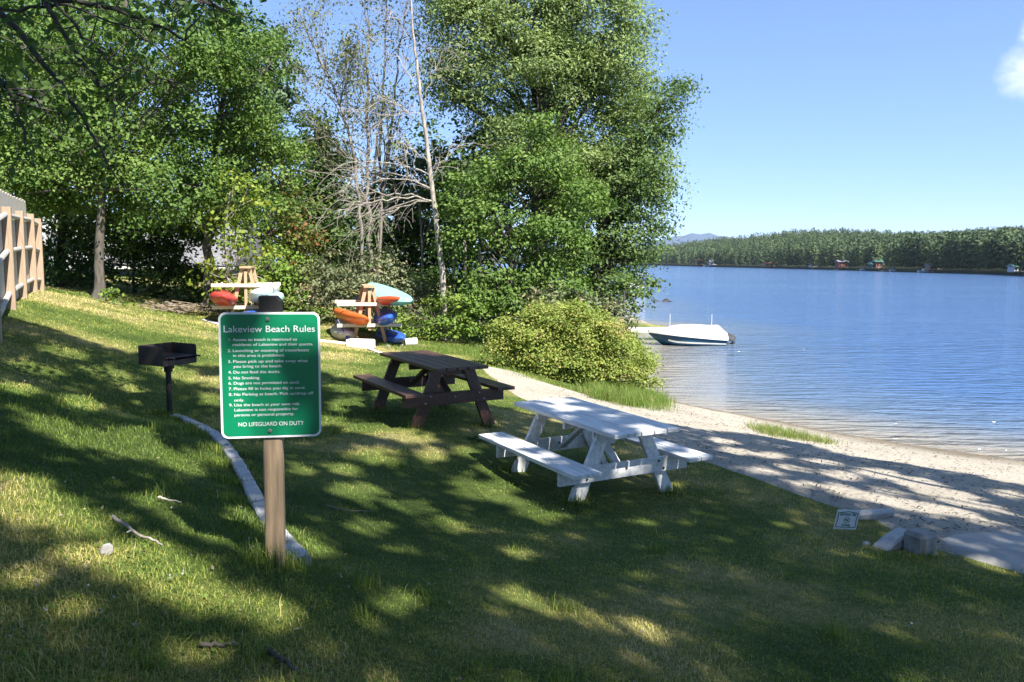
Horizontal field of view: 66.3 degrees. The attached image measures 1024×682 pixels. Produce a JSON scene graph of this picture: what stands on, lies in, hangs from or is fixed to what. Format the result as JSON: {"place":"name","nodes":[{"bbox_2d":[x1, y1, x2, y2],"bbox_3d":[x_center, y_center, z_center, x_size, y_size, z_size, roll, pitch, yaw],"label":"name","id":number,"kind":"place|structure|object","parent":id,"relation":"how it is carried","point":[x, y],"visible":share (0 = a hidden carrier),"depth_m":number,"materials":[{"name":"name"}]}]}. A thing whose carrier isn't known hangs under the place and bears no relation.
{"place":"outdoors","nodes":[
{"label":"outdoors","id":0,"kind":"place"},
{"bbox_2d":[0,262,1023,681],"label":"lawn","id":1,"kind":"structure","parent":0,"point":[472,506],"depth_m":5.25,"materials":[{"name":"plant"}]},
{"bbox_2d":[0,189,44,342],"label":"wooden fence","id":2,"kind":"object","parent":1,"relation":"on","point":[20,235],"visible":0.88,"depth_m":14.56,"materials":[{"name":"beige wood"}]},
{"bbox_2d":[29,247,93,288],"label":"shrub","id":3,"kind":"object","parent":1,"relation":"on","point":[81,280],"visible":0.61,"depth_m":22.42,"materials":[{"name":"green plant"}]},
{"bbox_2d":[0,0,127,284],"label":"maple tree","id":4,"kind":"object","parent":1,"relation":"on","point":[64,226],"visible":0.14,"depth_m":24.39,"materials":[{"name":"green plant"}]},
{"bbox_2d":[0,1,142,203],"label":"tree","id":5,"kind":"object","parent":1,"relation":"on","point":[64,66],"visible":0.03,"depth_m":32.15,"materials":[{"name":"green plant"}]},
{"bbox_2d":[100,543,112,555],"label":"pale stone","id":6,"kind":"object","parent":1,"relation":"on","point":[106,548],"visible":0.95,"depth_m":3.42,"materials":[{"name":"white stone"}]},
{"bbox_2d":[98,284,135,307],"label":"shrub","id":7,"kind":"object","parent":1,"relation":"on","point":[110,293],"visible":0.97,"depth_m":19.62,"materials":[{"name":"green plant"}]},
{"bbox_2d":[0,0,266,192],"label":"overhanging tree","id":8,"kind":"object","parent":1,"relation":"on","point":[22,107],"visible":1,"depth_m":7.64,"materials":[{"name":"green plant"}]},
{"bbox_2d":[111,515,163,545],"bbox_3d":[-1.825,0.894,3.708,0.498,0.065,0.113,5,8,39],"label":"fallen stick","id":9,"kind":"object","parent":1,"relation":"on","point":[125,524],"visible":1,"depth_m":3.73,"materials":[{"name":"grey wood"}]},
{"bbox_2d":[13,0,264,226],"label":"tree","id":10,"kind":"object","parent":1,"relation":"on","point":[156,119],"visible":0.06,"depth_m":34.24,"materials":[{"name":"green plant"}]},
{"bbox_2d":[50,192,229,291],"bbox_3d":[-11.358,-2.913,23.842,5.387,3.357,2.556,1,6,0],"label":"shrub","id":11,"kind":"object","parent":1,"relation":"on","point":[130,250],"visible":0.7,"depth_m":23.55,"materials":[{"name":"green plant"}]},
{"bbox_2d":[0,0,296,299],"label":"maple tree","id":12,"kind":"object","parent":1,"relation":"on","point":[79,178],"visible":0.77,"depth_m":20.11,"materials":[{"name":"green plant"}]},
{"bbox_2d":[41,215,263,275],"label":"grey roofed house","id":13,"kind":"structure","parent":1,"relation":"on","point":[217,255],"depth_m":32.09,"materials":[{"name":"white"}]},
{"bbox_2d":[106,253,219,304],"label":"shrub","id":14,"kind":"object","parent":1,"relation":"on","point":[159,289],"visible":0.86,"depth_m":23.22,"materials":[{"name":"green plant"}]},
{"bbox_2d":[138,342,200,413],"bbox_3d":[-4.241,0.599,9.793,0.570,1.104,0.500,4,7,27],"label":"park grill","id":15,"kind":"object","parent":1,"relation":"on","point":[167,356],"visible":0.99,"depth_m":9.78,"materials":[{"name":"black metal"}]},
{"bbox_2d":[157,496,181,502],"bbox_3d":[-2.019,0.934,4.622,0.132,0.054,0.023,-1,6,-16],"label":"fallen stick","id":16,"kind":"object","parent":1,"relation":"on","point":[162,498],"visible":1,"depth_m":4.61,"materials":[{"name":"grey wood"}]},
{"bbox_2d":[171,414,188,420],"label":"kerb stone","id":17,"kind":"object","parent":1,"relation":"on","point":[180,417],"visible":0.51,"depth_m":9.69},
{"bbox_2d":[139,300,235,313],"bbox_3d":[-8.730,-0.863,21.067,2.827,0.467,1.717,1,6,0],"label":"brush pile","id":18,"kind":"object","parent":1,"relation":"on","point":[182,307],"visible":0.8,"depth_m":20.91,"materials":[{"name":"brown wood"}]},
{"bbox_2d":[183,418,203,426],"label":"kerb stone","id":19,"kind":"object","parent":1,"relation":"on","point":[189,420],"visible":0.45,"depth_m":9.18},
{"bbox_2d":[198,425,218,436],"bbox_3d":[-3.204,1.076,8.286,0.108,0.330,0.619,-3,7,-34],"label":"kerb stone","id":20,"kind":"object","parent":1,"relation":"on","point":[206,427],"visible":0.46,"depth_m":8.22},
{"bbox_2d":[202,319,217,324],"bbox_3d":[-7.389,-0.452,19.297,0.100,0.088,1.284,-4,7,-37],"label":"edging board","id":21,"kind":"object","parent":1,"relation":"on","point":[210,321],"visible":0.56,"depth_m":19.29,"materials":[{"name":"wood"}]},
{"bbox_2d":[199,641,242,647],"bbox_3d":[-1.070,1.113,2.885,0.154,0.047,0.024,-3,7,-30],"label":"fallen stick","id":22,"kind":"object","parent":1,"relation":"on","point":[207,644],"visible":0.94,"depth_m":2.87,"materials":[{"name":"grey wood"}]},
{"bbox_2d":[211,433,233,449],"bbox_3d":[-2.849,1.115,7.706,0.105,0.317,0.719,-3,7,-29],"label":"kerb stone","id":23,"kind":"object","parent":1,"relation":"on","point":[220,438],"visible":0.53,"depth_m":7.67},
{"bbox_2d":[121,6,328,311],"bbox_3d":[-8.053,-4.953,22.140,5.339,8.708,4.392,1,6,0],"label":"maple tree","id":24,"kind":"object","parent":1,"relation":"on","point":[279,147],"visible":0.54,"depth_m":21.92,"materials":[{"name":"green plant"}]},
{"bbox_2d":[223,447,243,464],"bbox_3d":[-2.526,1.169,7.108,0.107,0.308,0.620,-2,7,-27],"label":"kerb stone","id":25,"kind":"object","parent":1,"relation":"on","point":[232,453],"visible":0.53,"depth_m":7.07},
{"bbox_2d":[182,168,288,311],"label":"sapling","id":26,"kind":"object","parent":1,"relation":"on","point":[238,246],"visible":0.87,"depth_m":20.47,"materials":[{"name":"green plant"}]},
{"bbox_2d":[209,2,264,276],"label":"spruce tree","id":27,"kind":"object","parent":1,"relation":"on","point":[232,109],"visible":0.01,"depth_m":38.95,"materials":[{"name":"green plant"}]},
{"bbox_2d":[232,462,253,480],"bbox_3d":[-2.223,1.218,6.491,0.107,0.335,0.735,-2,6,-25],"label":"kerb stone","id":28,"kind":"object","parent":1,"relation":"on","point":[240,469],"visible":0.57,"depth_m":6.46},
{"bbox_2d":[211,266,280,311],"bbox_3d":[-6.840,-1.150,20.304,1.640,1.570,1.478,-1,6,-14],"label":"kayak rack","id":29,"kind":"object","parent":1,"relation":"on","point":[238,285],"visible":0.59,"depth_m":19.64,"materials":[{"name":"beige wood"}]},
{"bbox_2d":[210,289,237,305],"bbox_3d":[-7.350,-1.092,20.008,0.684,0.353,2.900,8,3,-20],"label":"kayak","id":30,"kind":"object","parent":29,"relation":"on","point":[222,297],"visible":0.9,"depth_m":19.02,"materials":[{"name":"red plastic"}]},
{"bbox_2d":[244,309,258,311],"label":"kayak","id":31,"kind":"object","parent":29,"relation":"on","point":[252,310],"visible":0.22,"depth_m":19.39,"materials":[{"name":"blue plastic"}]},
{"bbox_2d":[248,286,278,302],"bbox_3d":[-6.378,-1.228,20.293,0.684,0.314,3.000,-30,9,-4],"label":"kayak","id":32,"kind":"object","parent":29,"relation":"on","point":[254,295],"visible":0.65,"depth_m":19.19,"materials":[{"name":"white plastic"}]},
{"bbox_2d":[270,292,283,300],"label":"kayak","id":33,"kind":"object","parent":29,"relation":"on","point":[280,295],"visible":0.32,"depth_m":20.08,"materials":[{"name":"white plastic"}]},
{"bbox_2d":[241,480,263,504],"bbox_3d":[-1.901,1.238,5.763,0.105,0.376,0.828,-2,6,-23],"label":"kerb stone","id":34,"kind":"object","parent":1,"relation":"on","point":[250,487],"visible":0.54,"depth_m":5.70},
{"bbox_2d":[251,501,264,527],"bbox_3d":[-1.583,1.240,5.034,0.101,0.362,0.732,-2,6,-24],"label":"kerb stone","id":35,"kind":"object","parent":1,"relation":"on","point":[258,507],"visible":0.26,"depth_m":5.09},
{"bbox_2d":[205,239,332,321],"bbox_3d":[-6.860,-1.603,22.220,3.603,2.529,2.109,1,6,0],"label":"shrub","id":36,"kind":"object","parent":1,"relation":"on","point":[284,273],"visible":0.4,"depth_m":21.99,"materials":[{"name":"green plant"}]},
{"bbox_2d":[218,295,320,564],"bbox_3d":[-1.147,0.559,3.774,0.457,1.553,0.108,0,6,-10],"label":"beach rules sign","id":37,"kind":"object","parent":1,"relation":"on","point":[270,372],"visible":1,"depth_m":3.69,"materials":[{"name":"green metal"}]},
{"bbox_2d":[232,25,307,274],"bbox_3d":[-11.524,-8.793,37.428,3.800,12.436,3.096,1,6,0],"label":"pine tree","id":38,"kind":"object","parent":1,"relation":"on","point":[288,92],"visible":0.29,"depth_m":36.71,"materials":[{"name":"green plant"}]},
{"bbox_2d":[264,646,299,674],"bbox_3d":[-0.842,1.171,2.883,0.198,0.053,0.031,4,7,32],"label":"fallen stick","id":39,"kind":"object","parent":1,"relation":"on","point":[271,652],"visible":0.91,"depth_m":2.89,"materials":[{"name":"grey wood"}]},
{"bbox_2d":[286,530,295,541],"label":"kerb stone","id":40,"kind":"object","parent":1,"relation":"on","point":[290,538],"visible":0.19,"depth_m":4.43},
{"bbox_2d":[251,162,337,304],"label":"vine covered tree","id":41,"kind":"object","parent":1,"relation":"on","point":[289,238],"visible":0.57,"depth_m":23.55,"materials":[{"name":"green plant"}]},
{"bbox_2d":[220,109,376,260],"bbox_3d":[-11.574,-7.234,39.343,9.189,8.844,6.796,1,6,0],"label":"tree","id":42,"kind":"object","parent":1,"relation":"on","point":[336,120],"visible":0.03,"depth_m":38.60,"materials":[{"name":"green plant"}]},
{"bbox_2d":[286,541,311,566],"bbox_3d":[-1.160,1.250,4.188,0.106,0.356,0.416,-2,6,-25],"label":"kerb stone","id":43,"kind":"object","parent":1,"relation":"on","point":[297,545],"visible":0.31,"depth_m":4.09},
{"bbox_2d":[285,120,356,294],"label":"spruce tree","id":44,"kind":"object","parent":1,"relation":"on","point":[334,189],"visible":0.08,"depth_m":32.26,"materials":[{"name":"green plant"}]},
{"bbox_2d":[259,121,394,304],"bbox_3d":[-6.644,-4.291,27.606,4.336,6.531,4.030,6,8,41],"label":"cedar tree","id":45,"kind":"object","parent":1,"relation":"on","point":[332,230],"visible":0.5,"depth_m":27.18,"materials":[{"name":"green plant"}]},
{"bbox_2d":[243,0,413,309],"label":"slender tree","id":46,"kind":"object","parent":1,"relation":"on","point":[346,67],"visible":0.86,"depth_m":25.80,"materials":[{"name":"grey plant"}]},
{"bbox_2d":[320,339,345,343],"bbox_3d":[-4.423,0.030,19.508,0.757,0.162,0.100,-2,6,-24],"label":"edging board","id":47,"kind":"object","parent":1,"relation":"on","point":[330,341],"visible":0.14,"depth_m":19.45,"materials":[{"name":"wood"}]},
{"bbox_2d":[326,505,373,511],"bbox_3d":[-1.208,1.260,5.852,0.353,0.083,0.082,-1,6,-16],"label":"fallen stick","id":48,"kind":"object","parent":1,"relation":"on","point":[345,509],"visible":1,"depth_m":5.83,"materials":[{"name":"wood"}]},
{"bbox_2d":[276,243,440,337],"bbox_3d":[-4.775,-1.454,22.760,5.938,2.808,2.533,1,6,0],"label":"shrub","id":49,"kind":"object","parent":1,"relation":"on","point":[353,282],"visible":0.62,"depth_m":22.57,"materials":[{"name":"green plant"}]},
{"bbox_2d":[346,338,374,348],"bbox_3d":[-3.729,0.076,19.298,0.660,0.240,0.340,2,6,14],"label":"concrete block","id":50,"kind":"object","parent":1,"relation":"on","point":[361,343],"depth_m":19.14,"materials":[{"name":"white concrete"}]},
{"bbox_2d":[280,0,446,311],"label":"slender tree","id":51,"kind":"object","parent":1,"relation":"on","point":[348,145],"visible":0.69,"depth_m":26.62,"materials":[{"name":"grey plant"}]},
{"bbox_2d":[335,284,401,343],"bbox_3d":[-3.802,-0.701,20.619,1.640,1.536,1.478,-1,6,-14],"label":"kayak rack","id":52,"kind":"object","parent":1,"relation":"on","point":[361,302],"visible":0.79,"depth_m":19.97,"materials":[{"name":"beige wood"}]},
{"bbox_2d":[330,324,353,340],"bbox_3d":[-4.480,-0.185,20.795,0.644,0.372,2.300,9,3,-19],"label":"kayak","id":53,"kind":"object","parent":52,"relation":"on","point":[338,333],"visible":0.69,"depth_m":20.00,"materials":[{"name":"grey plastic"}]},
{"bbox_2d":[333,308,368,325],"bbox_3d":[-4.210,-0.620,20.408,0.724,0.304,2.900,20,-3,-25],"label":"kayak","id":54,"kind":"object","parent":52,"relation":"on","point":[348,316],"visible":0.99,"depth_m":19.53,"materials":[{"name":"orange plastic"}]},
{"bbox_2d":[367,295,399,304],"bbox_3d":[-3.371,-1.088,20.561,0.644,0.265,3.000,-2,6,-23],"label":"kayak","id":55,"kind":"object","parent":52,"relation":"on","point":[385,300],"visible":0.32,"depth_m":19.56,"materials":[{"name":"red plastic"}]},
{"bbox_2d":[373,308,397,325],"bbox_3d":[-3.329,-0.629,20.619,0.624,0.304,2.800,-26,11,-10],"label":"kayak","id":56,"kind":"object","parent":52,"relation":"on","point":[388,316],"visible":0.91,"depth_m":19.73,"materials":[{"name":"blue plastic"}]},
{"bbox_2d":[366,283,412,305],"bbox_3d":[-3.246,-1.193,20.515,0.804,0.274,3.300,-9,15,-25],"label":"kayak","id":57,"kind":"object","parent":52,"relation":"on","point":[385,290],"visible":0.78,"depth_m":20.09,"materials":[{"name":"teal plastic"}]},
{"bbox_2d":[306,0,440,281],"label":"slender tree","id":58,"kind":"object","parent":1,"relation":"on","point":[388,150],"visible":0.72,"depth_m":27.14,"materials":[{"name":"grey plant"}]},
{"bbox_2d":[367,348,380,353],"bbox_3d":[-3.096,0.253,17.925,0.100,0.172,2.272,-1,6,-19],"label":"edging board","id":59,"kind":"object","parent":1,"relation":"on","point":[376,351],"visible":0.5,"depth_m":18.17,"materials":[{"name":"wood"}]},
{"bbox_2d":[311,0,444,307],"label":"slender tree","id":60,"kind":"object","parent":1,"relation":"on","point":[380,128],"visible":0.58,"depth_m":26.76,"materials":[{"name":"grey plant"}]},
{"bbox_2d":[375,328,405,343],"bbox_3d":[-3.251,-0.114,20.949,0.584,0.294,2.700,-14,11,-20],"label":"kayak","id":61,"kind":"object","parent":1,"relation":"on","point":[395,337],"visible":0.75,"depth_m":20.19,"materials":[{"name":"blue plastic"}]},
{"bbox_2d":[331,143,457,306],"bbox_3d":[-4.638,-4.330,30.812,5.948,6.598,4.754,1,6,0],"label":"dark tree","id":62,"kind":"object","parent":1,"relation":"on","point":[401,237],"visible":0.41,"depth_m":29.99,"materials":[{"name":"green plant"}]},
{"bbox_2d":[297,0,499,340],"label":"dead tree","id":63,"kind":"object","parent":1,"relation":"on","point":[442,273],"visible":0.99,"depth_m":21.36,"materials":[{"name":"grey plant"}]},
{"bbox_2d":[339,116,477,276],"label":"tree","id":64,"kind":"object","parent":1,"relation":"on","point":[423,140],"visible":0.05,"depth_m":41.28,"materials":[{"name":"green plant"}]},
{"bbox_2d":[404,337,417,345],"bbox_3d":[-2.595,0.026,20.110,0.318,0.230,0.230,-2,6,-20],"label":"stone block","id":65,"kind":"object","parent":1,"relation":"on","point":[409,341],"visible":0.92,"depth_m":20.03,"materials":[{"name":"white stone"}]},
{"bbox_2d":[396,149,451,287],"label":"slim tree","id":66,"kind":"object","parent":1,"relation":"on","point":[423,165],"visible":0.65,"depth_m":28.64,"materials":[{"name":"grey plant"}]},
{"bbox_2d":[365,337,488,356],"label":"shore grass","id":67,"kind":"structure","parent":1,"relation":"on","point":[430,346],"depth_m":19.95,"materials":[{"name":"green plant"}]},
{"bbox_2d":[366,282,492,344],"bbox_3d":[-2.245,-0.678,21.401,3.445,1.857,1.704,1,6,0],"label":"shrub","id":68,"kind":"object","parent":1,"relation":"on","point":[434,332],"visible":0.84,"depth_m":21.25,"materials":[{"name":"green plant"}]},
{"bbox_2d":[353,350,514,427],"bbox_3d":[-1.057,0.626,10.220,1.472,0.800,1.815,-3,7,-30],"label":"picnic table","id":69,"kind":"object","parent":1,"relation":"on","point":[441,371],"visible":0.92,"depth_m":9.83,"materials":[{"name":"brown wood"}]},
{"bbox_2d":[424,166,471,309],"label":"slim tree","id":70,"kind":"object","parent":1,"relation":"on","point":[449,218],"visible":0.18,"depth_m":26.57,"materials":[{"name":"green plant"}]},
{"bbox_2d":[399,265,505,325],"bbox_3d":[-1.822,-1.282,24.405,3.622,2.152,2.521,1,6,0],"label":"shrub","id":71,"kind":"object","parent":1,"relation":"on","point":[433,283],"visible":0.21,"depth_m":24.36,"materials":[{"name":"green plant"}]},
{"bbox_2d":[433,142,495,325],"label":"slim tree","id":72,"kind":"object","parent":1,"relation":"on","point":[458,164],"visible":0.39,"depth_m":24.38,"materials":[{"name":"green plant"}]},
{"bbox_2d":[465,434,481,440],"bbox_3d":[-0.355,1.136,9.224,0.398,0.075,0.172,1,6,0],"label":"fallen leaf spray","id":73,"kind":"object","parent":1,"relation":"on","point":[476,437],"visible":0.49,"depth_m":9.19,"materials":[{"name":"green plant"}]},
{"bbox_2d":[443,153,513,322],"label":"slim tree","id":74,"kind":"object","parent":1,"relation":"on","point":[479,261],"visible":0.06,"depth_m":26.29,"materials":[{"name":"green plant"}]},
{"bbox_2d":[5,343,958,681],"bbox_3d":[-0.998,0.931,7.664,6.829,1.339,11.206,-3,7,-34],"label":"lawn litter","id":75,"kind":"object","parent":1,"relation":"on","point":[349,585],"visible":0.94,"depth_m":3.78,"materials":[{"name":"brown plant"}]},
{"bbox_2d":[0,360,1012,681],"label":"clover","id":76,"kind":"object","parent":1,"relation":"on","point":[118,644],"depth_m":3.44,"materials":[{"name":"green plant"}]},
{"bbox_2d":[451,339,563,386],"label":"shore grass","id":77,"kind":"structure","parent":1,"relation":"on","point":[538,377],"depth_m":17.63,"materials":[{"name":"green plant"}]},
{"bbox_2d":[410,87,625,318],"bbox_3d":[0.405,-5.242,29.491,8.470,9.147,5.168,1,6,0],"label":"dark tree","id":78,"kind":"object","parent":1,"relation":"on","point":[448,262],"visible":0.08,"depth_m":29.20,"materials":[{"name":"green plant"}]},
{"bbox_2d":[423,102,627,343],"bbox_3d":[0.404,-2.934,21.583,5.716,6.988,2.463,1,6,0],"label":"maple tree","id":79,"kind":"object","parent":1,"relation":"on","point":[475,223],"visible":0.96,"depth_m":21.36,"materials":[{"name":"green plant"}]},
{"bbox_2d":[409,0,687,328],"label":"willow tree","id":80,"kind":"object","parent":1,"relation":"on","point":[577,66],"visible":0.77,"depth_m":24.92,"materials":[{"name":"green plant"}]},
{"bbox_2d":[479,295,669,391],"bbox_3d":[1.421,0.135,17.674,4.340,2.331,1.855,1,6,0],"label":"shrub","id":81,"kind":"object","parent":1,"relation":"on","point":[532,348],"visible":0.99,"depth_m":17.39,"materials":[{"name":"green plant"}]},
{"bbox_2d":[513,281,641,382],"bbox_3d":[1.766,-0.115,21.020,3.504,2.978,1.795,1,6,0],"label":"shrub","id":82,"kind":"object","parent":1,"relation":"on","point":[616,313],"visible":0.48,"depth_m":20.96,"materials":[{"name":"green plant"}]},
{"bbox_2d":[479,397,712,501],"bbox_3d":[0.803,1.126,8.106,1.632,0.760,1.868,-3,7,-29],"label":"picnic table","id":83,"kind":"object","parent":1,"relation":"on","point":[600,428],"visible":0.93,"depth_m":7.78,"materials":[{"name":"white paint"}]},
{"bbox_2d":[556,270,670,334],"bbox_3d":[2.806,-0.481,22.081,3.315,3.060,1.851,1,6,0],"label":"shrub","id":84,"kind":"object","parent":1,"relation":"on","point":[618,284],"visible":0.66,"depth_m":21.87,"materials":[{"name":"green plant"}]},
{"bbox_2d":[530,70,709,336],"bbox_3d":[3.140,-3.782,24.212,5.544,8.966,3.695,1,6,0],"label":"elm tree","id":85,"kind":"object","parent":1,"relation":"on","point":[613,251],"visible":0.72,"depth_m":23.82,"materials":[{"name":"green plant"}]},
{"bbox_2d":[569,375,678,411],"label":"shore grass","id":86,"kind":"structure","parent":1,"relation":"on","point":[634,397],"depth_m":15.05,"materials":[{"name":"green plant"}]},
{"bbox_2d":[833,509,859,537],"bbox_3d":[2.907,1.647,6.824,0.218,0.365,0.018,1,6,6],"label":"yard sign","id":87,"kind":"object","parent":1,"relation":"on","point":[845,519],"visible":1,"depth_m":6.81,"materials":[{"name":"white plastic"}]},
{"bbox_2d":[859,508,893,519],"bbox_3d":[3.443,1.714,7.479,0.420,0.200,0.100,-1,6,-14],"label":"kerb stone","id":88,"kind":"object","parent":1,"relation":"on","point":[875,513],"visible":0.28,"depth_m":7.43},
{"bbox_2d":[872,527,906,550],"bbox_3d":[3.227,1.738,6.667,0.368,0.232,0.150,-3,7,-30],"label":"concrete block","id":89,"kind":"object","parent":1,"relation":"on","point":[891,540],"depth_m":6.62,"materials":[{"name":"grey concrete"}]},
{"bbox_2d":[903,527,937,555],"bbox_3d":[3.415,1.736,6.567,0.210,0.300,0.200,-3,7,-28],"label":"concrete block","id":90,"kind":"object","parent":1,"relation":"on","point":[919,540],"depth_m":6.49,"materials":[{"name":"grey concrete"}]},
{"bbox_2d":[1,0,1023,258],"label":"sky","id":91,"kind":"structure","parent":0,"point":[895,116],"materials":[{"name":"blue"}]},
{"bbox_2d":[483,233,730,256],"bbox_3d":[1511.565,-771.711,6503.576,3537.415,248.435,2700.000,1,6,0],"label":"mountain","id":92,"kind":"structure","parent":0,"point":[691,237],"depth_m":6224.92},
{"bbox_2d":[275,260,1023,460],"bbox_3d":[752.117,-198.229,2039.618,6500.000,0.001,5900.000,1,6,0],"label":"lake","id":93,"kind":"structure","parent":0,"point":[932,360],"depth_m":30.51,"materials":[{"name":"liquid"}]},
{"bbox_2d":[625,316,649,323],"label":"sand spit","id":94,"kind":"structure","parent":93,"relation":"on","point":[638,320],"depth_m":43.56,"materials":[{"name":"beige sand"}]},
{"bbox_2d":[629,319,711,339],"bbox_3d":[7.085,-0.463,34.488,3.974,1.420,1.100,0,6,-2],"label":"dock","id":95,"kind":"object","parent":93,"relation":"in","point":[642,329],"visible":0.14,"depth_m":34.03,"materials":[{"name":"wood"}]},
{"bbox_2d":[648,324,736,345],"bbox_3d":[7.482,-0.194,32.559,3.832,1.008,1.430,0,6,-10],"label":"covered motorboat","id":96,"kind":"object","parent":93,"relation":"on","point":[694,335],"visible":0.96,"depth_m":32.03,"materials":[{"name":"white fabric"}]},
{"bbox_2d":[427,257,1023,274],"bbox_3d":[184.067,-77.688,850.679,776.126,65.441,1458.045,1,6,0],"label":"hills","id":97,"kind":"structure","parent":0,"point":[996,271],"depth_m":413.63,"materials":[{"name":"green plant"}]},
{"bbox_2d":[762,262,777,266],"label":"lake house","id":98,"kind":"structure","parent":97,"relation":"on","point":[766,264],"depth_m":521.32,"materials":[{"name":"beige"}]},
{"bbox_2d":[548,225,1023,269],"bbox_3d":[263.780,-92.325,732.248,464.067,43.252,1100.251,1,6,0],"label":"forest","id":99,"kind":"object","parent":97,"relation":"on","point":[999,247],"visible":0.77,"depth_m":442.17,"materials":[{"name":"green plant"}]},
{"bbox_2d":[834,260,848,268],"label":"lake house","id":100,"kind":"structure","parent":97,"relation":"on","point":[839,263],"depth_m":428.47,"materials":[{"name":"red wood"}]},
{"bbox_2d":[867,262,883,269],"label":"lake house","id":101,"kind":"structure","parent":97,"relation":"on","point":[871,265],"depth_m":389.17,"materials":[{"name":"green"}]},
{"bbox_2d":[871,260,883,268],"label":"lake house","id":102,"kind":"structure","parent":97,"relation":"on","point":[878,264],"depth_m":387.43,"materials":[{"name":"red"}]},
{"bbox_2d":[923,263,941,270],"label":"lake house","id":103,"kind":"structure","parent":97,"relation":"on","point":[928,266],"depth_m":337.62,"materials":[{"name":"beige"}]},
{"bbox_2d":[1005,264,1023,273],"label":"lake house","id":104,"kind":"structure","parent":97,"relation":"on","point":[1011,268],"depth_m":281.59,"materials":[{"name":"white"}]},
{"bbox_2d":[483,367,1023,557],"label":"beach","id":105,"kind":"structure","parent":0,"point":[527,389],"depth_m":10.44,"materials":[{"name":"beige sand"}]},
{"bbox_2d":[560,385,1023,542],"bbox_3d":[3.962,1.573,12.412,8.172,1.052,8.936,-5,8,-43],"label":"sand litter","id":106,"kind":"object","parent":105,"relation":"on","point":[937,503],"visible":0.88,"depth_m":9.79,"materials":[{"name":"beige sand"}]},
{"bbox_2d":[740,420,851,446],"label":"shore grass","id":107,"kind":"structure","parent":105,"relation":"on","point":[768,428],"depth_m":13.87,"materials":[{"name":"green plant"}]},
{"bbox_2d":[942,532,1023,573],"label":"path","id":108,"kind":"structure","parent":0,"point":[1004,550],"depth_m":6.71,"materials":[{"name":"grey concrete"}]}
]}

